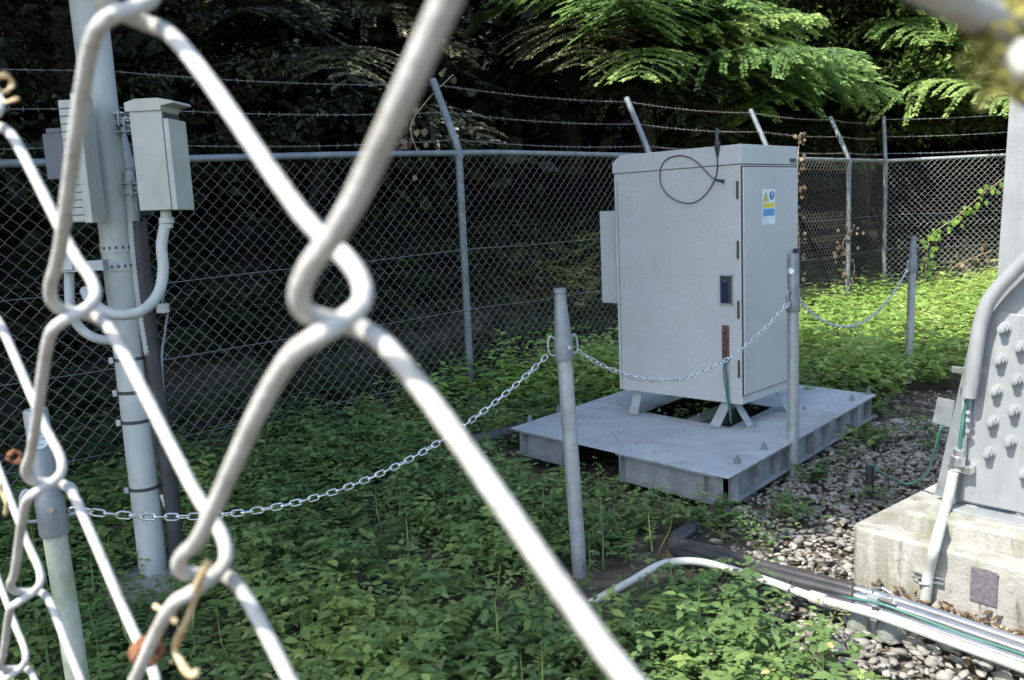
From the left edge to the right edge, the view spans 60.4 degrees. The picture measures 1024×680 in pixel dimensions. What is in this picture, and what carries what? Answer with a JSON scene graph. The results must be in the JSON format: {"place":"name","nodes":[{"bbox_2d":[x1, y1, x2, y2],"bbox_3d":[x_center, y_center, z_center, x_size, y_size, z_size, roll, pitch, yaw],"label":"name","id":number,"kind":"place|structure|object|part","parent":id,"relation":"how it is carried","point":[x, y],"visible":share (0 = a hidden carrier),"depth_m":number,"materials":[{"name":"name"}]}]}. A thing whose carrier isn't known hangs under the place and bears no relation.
{"place":"outdoors","nodes":[
{"label":"outdoors","id":0,"kind":"place"},
{"bbox_2d":[0,0,1022,679],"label":"ground","id":1,"kind":"structure","parent":0,"point":[602,580],"depth_m":7.74,"materials":[{"name":"green plant"}]},
{"bbox_2d":[18,407,89,679],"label":"chain bollard","id":2,"kind":"object","parent":1,"relation":"on","point":[51,520],"visible":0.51,"depth_m":2.10,"materials":[{"name":"metal"}]},
{"bbox_2d":[67,354,547,520],"bbox_3d":[-0.457,0.322,2.823,0.028,0.278,1.884,4,11,40],"label":"chain","id":3,"kind":"object","parent":2,"relation":"hanging from","point":[104,513],"visible":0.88,"depth_m":2.62,"materials":[{"name":"metal"}]},
{"bbox_2d":[0,0,226,135],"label":"broadleaf tree","id":4,"kind":"object","parent":1,"relation":"on","point":[36,45],"visible":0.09,"depth_m":10.48,"materials":[{"name":"green plant"}]},
{"bbox_2d":[70,507,192,546],"bbox_3d":[-1.786,0.898,4.434,0.164,0.060,0.839,4,11,40],"label":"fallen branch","id":5,"kind":"object","parent":1,"relation":"on","point":[119,526],"visible":0.23,"depth_m":4.26,"materials":[{"name":"brown wood"}]},
{"bbox_2d":[104,559,201,610],"bbox_3d":[-1.507,1.022,3.749,0.448,0.095,0.439,-3,8,0],"label":"pole footing","id":6,"kind":"object","parent":1,"relation":"on","point":[148,581],"visible":0.23,"depth_m":3.63,"materials":[{"name":"concrete"}]},
{"bbox_2d":[69,0,168,576],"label":"steel pole","id":7,"kind":"object","parent":6,"relation":"on","point":[134,422],"visible":0.6,"depth_m":3.53,"materials":[{"name":"metal"}]},
{"bbox_2d":[58,93,106,222],"bbox_3d":[-1.628,-0.681,3.328,0.090,0.476,0.125,-3,8,0],"label":"louvred box","id":8,"kind":"object","parent":7,"relation":"attached to","point":[89,205],"visible":0.62,"depth_m":3.31,"materials":[{"name":"paint"}]},
{"bbox_2d":[42,128,73,224],"bbox_3d":[-1.713,-0.622,3.356,0.082,0.361,0.082,-3,8,0],"label":"radio unit","id":9,"kind":"object","parent":8,"relation":"attached to","point":[53,148],"visible":0.51,"depth_m":3.31,"materials":[{"name":"grey metal"}]},
{"bbox_2d":[62,254,108,272],"bbox_3d":[-1.649,-0.298,3.388,0.166,0.070,0.060,-3,8,0],"label":"conduit bracket","id":10,"kind":"object","parent":7,"relation":"attached to","point":[94,265],"visible":0.52,"depth_m":3.37,"materials":[{"name":"metal"}]},
{"bbox_2d":[64,272,111,345],"bbox_3d":[-1.658,-0.132,3.450,0.167,0.325,0.063,-6,9,-20],"label":"flexible conduit","id":11,"kind":"object","parent":10,"relation":"attached to","point":[81,328],"visible":0.75,"depth_m":3.42,"materials":[{"name":"paint"}]},
{"bbox_2d":[124,171,190,570],"bbox_3d":[-1.434,0.206,3.639,0.178,1.788,0.080,0,9,18],"label":"cable duct","id":12,"kind":"object","parent":7,"relation":"attached to","point":[142,277],"visible":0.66,"depth_m":3.61,"materials":[{"name":"metal"}]},
{"bbox_2d":[156,295,169,391],"bbox_3d":[-1.404,0.422,3.680,0.054,1.243,0.054,-10,11,-43],"label":"sensor","id":13,"kind":"object","parent":12,"relation":"attached to","point":[162,307],"visible":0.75,"depth_m":3.60,"materials":[{"name":"white plastic"}]},
{"bbox_2d":[124,98,193,210],"bbox_3d":[-1.351,-0.713,3.407,0.196,0.420,0.146,-2,8,7],"label":"junction box","id":14,"kind":"object","parent":7,"relation":"attached to","point":[161,152],"visible":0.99,"depth_m":3.35,"materials":[{"name":"paint"}]},
{"bbox_2d":[80,210,174,320],"bbox_3d":[-1.476,-0.284,3.364,0.370,0.409,0.156,-5,8,-14],"label":"flexible conduit","id":15,"kind":"object","parent":14,"relation":"attached to","point":[154,299],"visible":0.91,"depth_m":3.39,"materials":[{"name":"paint"}]},
{"bbox_2d":[163,118,193,209],"bbox_3d":[-1.287,-0.675,3.403,0.026,0.342,0.141,-2,8,7],"label":"door","id":16,"kind":"structure","parent":14,"relation":"in","point":[175,132],"depth_m":3.38,"materials":[{"name":"paint"}]},
{"bbox_2d":[0,0,382,237],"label":"broadleaf tree","id":17,"kind":"object","parent":1,"relation":"on","point":[61,30],"visible":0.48,"depth_m":9.37,"materials":[{"name":"green plant"}]},
{"bbox_2d":[49,0,365,92],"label":"conifer tree","id":18,"kind":"object","parent":1,"relation":"on","point":[274,37],"visible":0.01,"depth_m":17.29,"materials":[{"name":"green plant"}]},
{"bbox_2d":[1,0,512,148],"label":"conifer tree","id":19,"kind":"object","parent":1,"relation":"on","point":[401,18],"visible":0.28,"depth_m":12.42,"materials":[{"name":"green plant"}]},
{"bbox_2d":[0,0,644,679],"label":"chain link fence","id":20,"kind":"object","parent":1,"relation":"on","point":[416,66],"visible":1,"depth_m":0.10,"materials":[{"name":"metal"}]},
{"bbox_2d":[0,482,8,515],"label":"dry tendril","id":21,"kind":"object","parent":20,"relation":"attached to","point":[6,506],"visible":1,"depth_m":0.21},
{"bbox_2d":[0,72,14,93],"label":"dry tendril","id":22,"kind":"object","parent":20,"relation":"attached to","point":[9,78],"visible":1,"depth_m":0.14},
{"bbox_2d":[0,97,19,103],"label":"dry tendril","id":23,"kind":"object","parent":20,"relation":"attached to","point":[14,99],"visible":1,"depth_m":0.14},
{"bbox_2d":[5,449,22,464],"bbox_3d":[-0.109,0.025,0.192,0.004,0.004,0.003,-3,8,0],"label":"dry tendril","id":24,"kind":"object","parent":20,"relation":"attached to","point":[19,460],"visible":1,"depth_m":0.19},
{"bbox_2d":[128,635,165,667],"bbox_3d":[-0.057,0.049,0.138,0.006,0.005,0.005,-3,8,0],"label":"dead leaf","id":25,"kind":"object","parent":20,"relation":"attached to","point":[136,648],"visible":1,"depth_m":0.14,"materials":[{"name":"orange plant"}]},
{"bbox_2d":[153,603,178,624],"bbox_3d":[-0.050,0.040,0.127,0.006,0.002,0.006,-3,8,0],"label":"dry tendril","id":26,"kind":"object","parent":20,"relation":"attached to","point":[158,607],"visible":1,"depth_m":0.13},
{"bbox_2d":[172,560,212,678],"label":"dry tendril","id":27,"kind":"object","parent":20,"relation":"hanging from","point":[182,664],"visible":1,"depth_m":0.12},
{"bbox_2d":[907,0,1023,108],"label":"fence wire end","id":28,"kind":"object","parent":20,"relation":"attached to","point":[975,17],"visible":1,"depth_m":0.06,"materials":[{"name":"grey metal"}]},
{"bbox_2d":[951,0,1023,114],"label":"moss clump","id":29,"kind":"object","parent":28,"relation":"attached to","point":[997,87],"visible":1,"depth_m":0.06,"materials":[{"name":"plant"}]},
{"bbox_2d":[122,0,530,205],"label":"conifer tree","id":30,"kind":"object","parent":1,"relation":"on","point":[363,129],"visible":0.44,"depth_m":11.22,"materials":[{"name":"green plant"}]},
{"bbox_2d":[279,0,465,76],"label":"conifer tree","id":31,"kind":"object","parent":1,"relation":"on","point":[394,67],"visible":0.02,"depth_m":16.79,"materials":[{"name":"green plant"}]},
{"bbox_2d":[316,0,559,107],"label":"conifer tree","id":32,"kind":"object","parent":1,"relation":"on","point":[504,18],"visible":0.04,"depth_m":17.90,"materials":[{"name":"green plant"}]},
{"bbox_2d":[0,67,887,506],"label":"barbed wire fence","id":33,"kind":"object","parent":1,"relation":"on","point":[458,153],"visible":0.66,"depth_m":6.87,"materials":[{"name":"metal"}]},
{"bbox_2d":[399,68,456,180],"bbox_3d":[-0.660,-1.747,7.106,0.334,0.919,0.676,5,11,44],"label":"climbing vine","id":34,"kind":"object","parent":33,"relation":"attached to","point":[424,132],"visible":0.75,"depth_m":7.00,"materials":[{"name":"green plant"}]},
{"bbox_2d":[793,132,806,281],"bbox_3d":[3.519,-1.604,10.778,0.209,1.853,0.144,-3,8,0],"label":"climbing vine","id":35,"kind":"object","parent":33,"relation":"attached to","point":[804,186],"visible":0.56,"depth_m":10.70,"materials":[{"name":"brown plant"}]},
{"bbox_2d":[832,220,864,298],"bbox_3d":[4.531,-1.077,11.857,0.557,1.051,0.252,-9,10,-37],"label":"climbing vine","id":36,"kind":"object","parent":33,"relation":"attached to","point":[839,247],"visible":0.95,"depth_m":11.84,"materials":[{"name":"brown plant"}]},
{"bbox_2d":[0,363,949,679],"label":"weeds","id":37,"kind":"object","parent":1,"relation":"on","point":[682,637],"visible":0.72,"depth_m":3.50,"materials":[{"name":"green plant"}]},
{"bbox_2d":[446,422,524,448],"bbox_3d":[-0.153,0.647,5.691,0.568,0.149,0.156,-6,9,-23],"label":"buried pipe","id":38,"kind":"object","parent":1,"relation":"on","point":[501,432],"visible":0.37,"depth_m":5.67,"materials":[{"name":"grey metal"}]},
{"bbox_2d":[0,72,1000,479],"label":"forest undergrowth","id":39,"kind":"object","parent":1,"relation":"on","point":[296,238],"visible":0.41,"depth_m":9.84,"materials":[{"name":"green plant"}]},
{"bbox_2d":[0,0,1008,251],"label":"deep wood","id":40,"kind":"object","parent":1,"relation":"on","point":[542,138],"visible":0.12,"depth_m":13.36,"materials":[{"name":"green plant"}]},
{"bbox_2d":[461,0,588,83],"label":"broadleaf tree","id":41,"kind":"object","parent":1,"relation":"on","point":[582,74],"visible":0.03,"depth_m":19.04,"materials":[{"name":"green plant"}]},
{"bbox_2d":[366,0,755,177],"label":"conifer tree","id":42,"kind":"object","parent":1,"relation":"on","point":[525,81],"visible":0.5,"depth_m":13.16,"materials":[{"name":"green plant"}]},
{"bbox_2d":[547,287,586,578],"bbox_3d":[0.231,0.458,3.601,0.124,1.348,0.090,0,9,18],"label":"chain bollard","id":43,"kind":"object","parent":1,"relation":"on","point":[564,352],"visible":0.98,"depth_m":3.56,"materials":[{"name":"metal"}]},
{"bbox_2d":[372,256,997,408],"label":"undergrowth","id":44,"kind":"object","parent":1,"relation":"on","point":[945,299],"visible":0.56,"depth_m":7.50,"materials":[{"name":"green plant"}]},
{"bbox_2d":[464,0,906,152],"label":"conifer tree","id":45,"kind":"object","parent":1,"relation":"on","point":[787,50],"visible":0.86,"depth_m":12.12,"materials":[{"name":"green plant"}]},
{"bbox_2d":[511,385,875,504],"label":"steel platform","id":46,"kind":"structure","parent":1,"relation":"on","point":[744,462],"depth_m":5.08,"materials":[{"name":"grey metal"}]},
{"bbox_2d":[548,386,843,451],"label":"fallen leaves","id":47,"kind":"object","parent":46,"relation":"on","point":[688,434],"visible":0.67,"depth_m":5.22,"materials":[{"name":"brown plant"}]},
{"bbox_2d":[600,144,799,427],"bbox_3d":[1.154,-0.356,5.529,1.094,1.616,0.722,5,11,44],"label":"equipment cabinet","id":48,"kind":"object","parent":46,"relation":"on","point":[696,287],"visible":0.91,"depth_m":5.20,"materials":[{"name":"metal"}]},
{"bbox_2d":[659,128,723,203],"bbox_3d":[1.024,-0.991,5.061,0.434,0.410,0.038,5,11,42],"label":"antenna stub","id":49,"kind":"object","parent":48,"relation":"attached to","point":[717,145],"visible":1,"depth_m":4.96,"materials":[{"name":"black rubber"}]},
{"bbox_2d":[719,274,732,305],"bbox_3d":[1.221,-0.285,5.021,0.087,0.179,0.013,5,11,44],"label":"door handle","id":50,"kind":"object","parent":48,"relation":"in","point":[725,281],"depth_m":5.02,"materials":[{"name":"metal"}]},
{"bbox_2d":[723,360,731,423],"bbox_3d":[1.247,0.297,5.090,0.049,0.389,0.026,-3,8,0],"label":"earth cable","id":51,"kind":"object","parent":48,"relation":"attached to","point":[727,389],"visible":0.97,"depth_m":5.08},
{"bbox_3d":[1.540,-0.362,5.180,0.646,1.290,0.152,-9,10,-36],"label":"door","id":52,"kind":"part","parent":48,"relation":"part of","materials":[{"name":"paint"}]},
{"bbox_2d":[655,400,757,425],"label":"opening weeds","id":53,"kind":"object","parent":1,"relation":"on","point":[686,411],"visible":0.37,"depth_m":5.69,"materials":[{"name":"green plant"}]},
{"bbox_2d":[582,0,884,135],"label":"broadleaf tree","id":54,"kind":"object","parent":1,"relation":"on","point":[827,14],"visible":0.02,"depth_m":15.85,"materials":[{"name":"green plant"}]},
{"bbox_2d":[534,0,947,147],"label":"broadleaf tree","id":55,"kind":"object","parent":1,"relation":"on","point":[754,81],"visible":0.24,"depth_m":13.95,"materials":[{"name":"green plant"}]},
{"bbox_2d":[784,253,801,480],"bbox_3d":[1.524,0.220,4.764,0.101,1.370,0.096,-3,8,0],"label":"chain bollard","id":56,"kind":"object","parent":1,"relation":"on","point":[793,297],"visible":0.99,"depth_m":4.73,"materials":[{"name":"metal"}]},
{"bbox_2d":[575,301,789,382],"bbox_3d":[0.869,0.035,4.134,1.660,0.276,0.028,-10,11,-42],"label":"chain","id":57,"kind":"object","parent":56,"relation":"hanging from","point":[703,370],"visible":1,"depth_m":4.09,"materials":[{"name":"metal"}]},
{"bbox_2d":[800,268,908,327],"bbox_3d":[2.367,-0.266,5.924,0.028,0.310,2.867,3,10,35],"label":"chain","id":58,"kind":"object","parent":56,"relation":"hanging from","point":[845,326],"visible":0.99,"depth_m":5.77,"materials":[{"name":"metal"}]},
{"bbox_2d":[652,0,936,210],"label":"conifer tree","id":59,"kind":"object","parent":1,"relation":"on","point":[845,125],"visible":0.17,"depth_m":14.51,"materials":[{"name":"green plant"}]},
{"bbox_2d":[587,557,1023,673],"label":"white conduit","id":60,"kind":"object","parent":1,"relation":"on","point":[826,600],"visible":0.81,"depth_m":3.05,"materials":[{"name":"plastic"}]},
{"bbox_2d":[618,0,1021,234],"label":"conifer tree","id":61,"kind":"object","parent":1,"relation":"on","point":[914,25],"visible":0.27,"depth_m":14.37,"materials":[{"name":"green plant"}]},
{"bbox_2d":[691,0,1011,201],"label":"broadleaf tree","id":62,"kind":"object","parent":1,"relation":"on","point":[948,55],"visible":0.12,"depth_m":14.22,"materials":[{"name":"green plant"}]},
{"bbox_2d":[760,0,956,173],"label":"conifer tree","id":63,"kind":"object","parent":1,"relation":"on","point":[901,140],"visible":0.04,"depth_m":16.48,"materials":[{"name":"green plant"}]},
{"bbox_2d":[865,464,873,507],"bbox_3d":[1.770,0.762,4.359,0.041,0.290,0.042,-3,8,0],"label":"conduit stub","id":64,"kind":"object","parent":1,"relation":"on","point":[869,475],"visible":0.61,"depth_m":4.33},
{"bbox_2d":[868,425,942,485],"bbox_3d":[1.736,0.501,3.871,0.064,0.480,0.910,-2,8,6],"label":"earth wire","id":65,"kind":"object","parent":64,"relation":"attached to","point":[923,476],"visible":1,"depth_m":3.66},
{"bbox_2d":[846,587,907,644],"bbox_3d":[1.265,0.952,3.047,0.111,0.174,0.195,-9,11,-39],"label":"conduit support","id":66,"kind":"object","parent":1,"relation":"on","point":[880,629],"visible":0.53,"depth_m":3.05,"materials":[{"name":"metal"}]},
{"bbox_2d":[808,3,1009,168],"bbox_3d":[8.760,-5.557,15.417,7.287,7.836,7.135,-3,8,0],"label":"broadleaf tree","id":67,"kind":"object","parent":1,"relation":"on","point":[963,120],"visible":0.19,"depth_m":15.19,"materials":[{"name":"green plant"}]},
{"bbox_2d":[904,236,917,382],"bbox_3d":[3.232,-0.177,7.149,0.097,1.321,0.082,-3,8,0],"label":"chain bollard","id":68,"kind":"object","parent":1,"relation":"on","point":[912,263],"visible":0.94,"depth_m":7.10,"materials":[{"name":"metal"}]},
{"bbox_2d":[854,483,1023,633],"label":"concrete footing","id":69,"kind":"object","parent":1,"relation":"on","point":[980,565],"visible":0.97,"depth_m":3.18,"materials":[{"name":"concrete"}]},
{"bbox_2d":[935,101,1023,526],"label":"tower leg","id":70,"kind":"object","parent":69,"relation":"on","point":[991,487],"visible":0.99,"depth_m":3.19,"materials":[{"name":"metal"}]},
{"bbox_2d":[932,397,954,426],"bbox_3d":[1.660,0.277,3.384,0.006,0.112,0.082,-9,11,-39],"label":"earth bracket","id":71,"kind":"object","parent":70,"relation":"attached to","point":[944,411],"visible":1,"depth_m":3.38,"materials":[{"name":"metal"}]},
{"bbox_2d":[912,250,1023,602],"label":"riser conduit","id":72,"kind":"object","parent":70,"relation":"attached to","point":[999,286],"visible":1,"depth_m":3.18,"materials":[{"name":"white plastic"}]},
{"bbox_2d":[880,8,1007,153],"bbox_3d":[10.166,-6.881,16.902,5.392,8.302,6.540,4,11,40],"label":"broadleaf tree","id":73,"kind":"object","parent":1,"relation":"on","point":[1005,120],"visible":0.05,"depth_m":17.62,"materials":[{"name":"green plant"}]},
{"bbox_2d":[881,114,1008,294],"bbox_3d":[8.856,-1.914,12.463,7.036,2.835,0.192,-2,8,5],"label":"barbed wire fence","id":74,"kind":"object","parent":1,"relation":"on","point":[884,139],"visible":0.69,"depth_m":12.60,"materials":[{"name":"metal"}]},
{"bbox_2d":[917,243,994,288],"bbox_3d":[6.262,-0.900,12.697,1.300,0.950,0.161,-2,8,4],"label":"climbing vine","id":75,"kind":"object","parent":74,"relation":"attached to","point":[974,258],"visible":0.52,"depth_m":12.65,"materials":[{"name":"green plant"}]},
{"bbox_2d":[919,178,1003,291],"bbox_3d":[6.471,-1.499,12.601,1.215,1.630,0.136,-2,8,4],"label":"climbing vine","id":76,"kind":"object","parent":74,"relation":"attached to","point":[956,221],"visible":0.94,"depth_m":12.59,"materials":[{"name":"green plant"}]},
{"bbox_2d":[580,390,1023,679],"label":"gravel","id":77,"kind":"structure","parent":0,"point":[915,645],"depth_m":4.07,"materials":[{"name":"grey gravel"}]},
{"bbox_2d":[668,522,1023,656],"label":"flexible duct","id":78,"kind":"object","parent":77,"relation":"on","point":[818,585],"visible":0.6,"depth_m":3.21,"materials":[{"name":"black rubber"}]},
{"bbox_2d":[668,520,1023,644],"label":"flexible duct","id":79,"kind":"object","parent":77,"relation":"on","point":[913,604],"visible":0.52,"depth_m":3.21,"materials":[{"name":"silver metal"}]},
{"bbox_2d":[668,526,1023,662],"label":"flexible duct","id":80,"kind":"object","parent":77,"relation":"on","point":[674,550],"visible":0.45,"depth_m":3.00,"materials":[{"name":"black plastic"},{"name":"rubber"}]},
{"bbox_2d":[684,551,1023,655],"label":"earth wire","id":81,"kind":"object","parent":80,"relation":"on","point":[938,625],"visible":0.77,"depth_m":2.90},
{"bbox_2d":[860,579,1023,636],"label":"drifted leaves","id":82,"kind":"object","parent":77,"relation":"on","point":[975,618],"visible":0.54,"depth_m":3.10,"materials":[{"name":"brown plant"}]}
]}

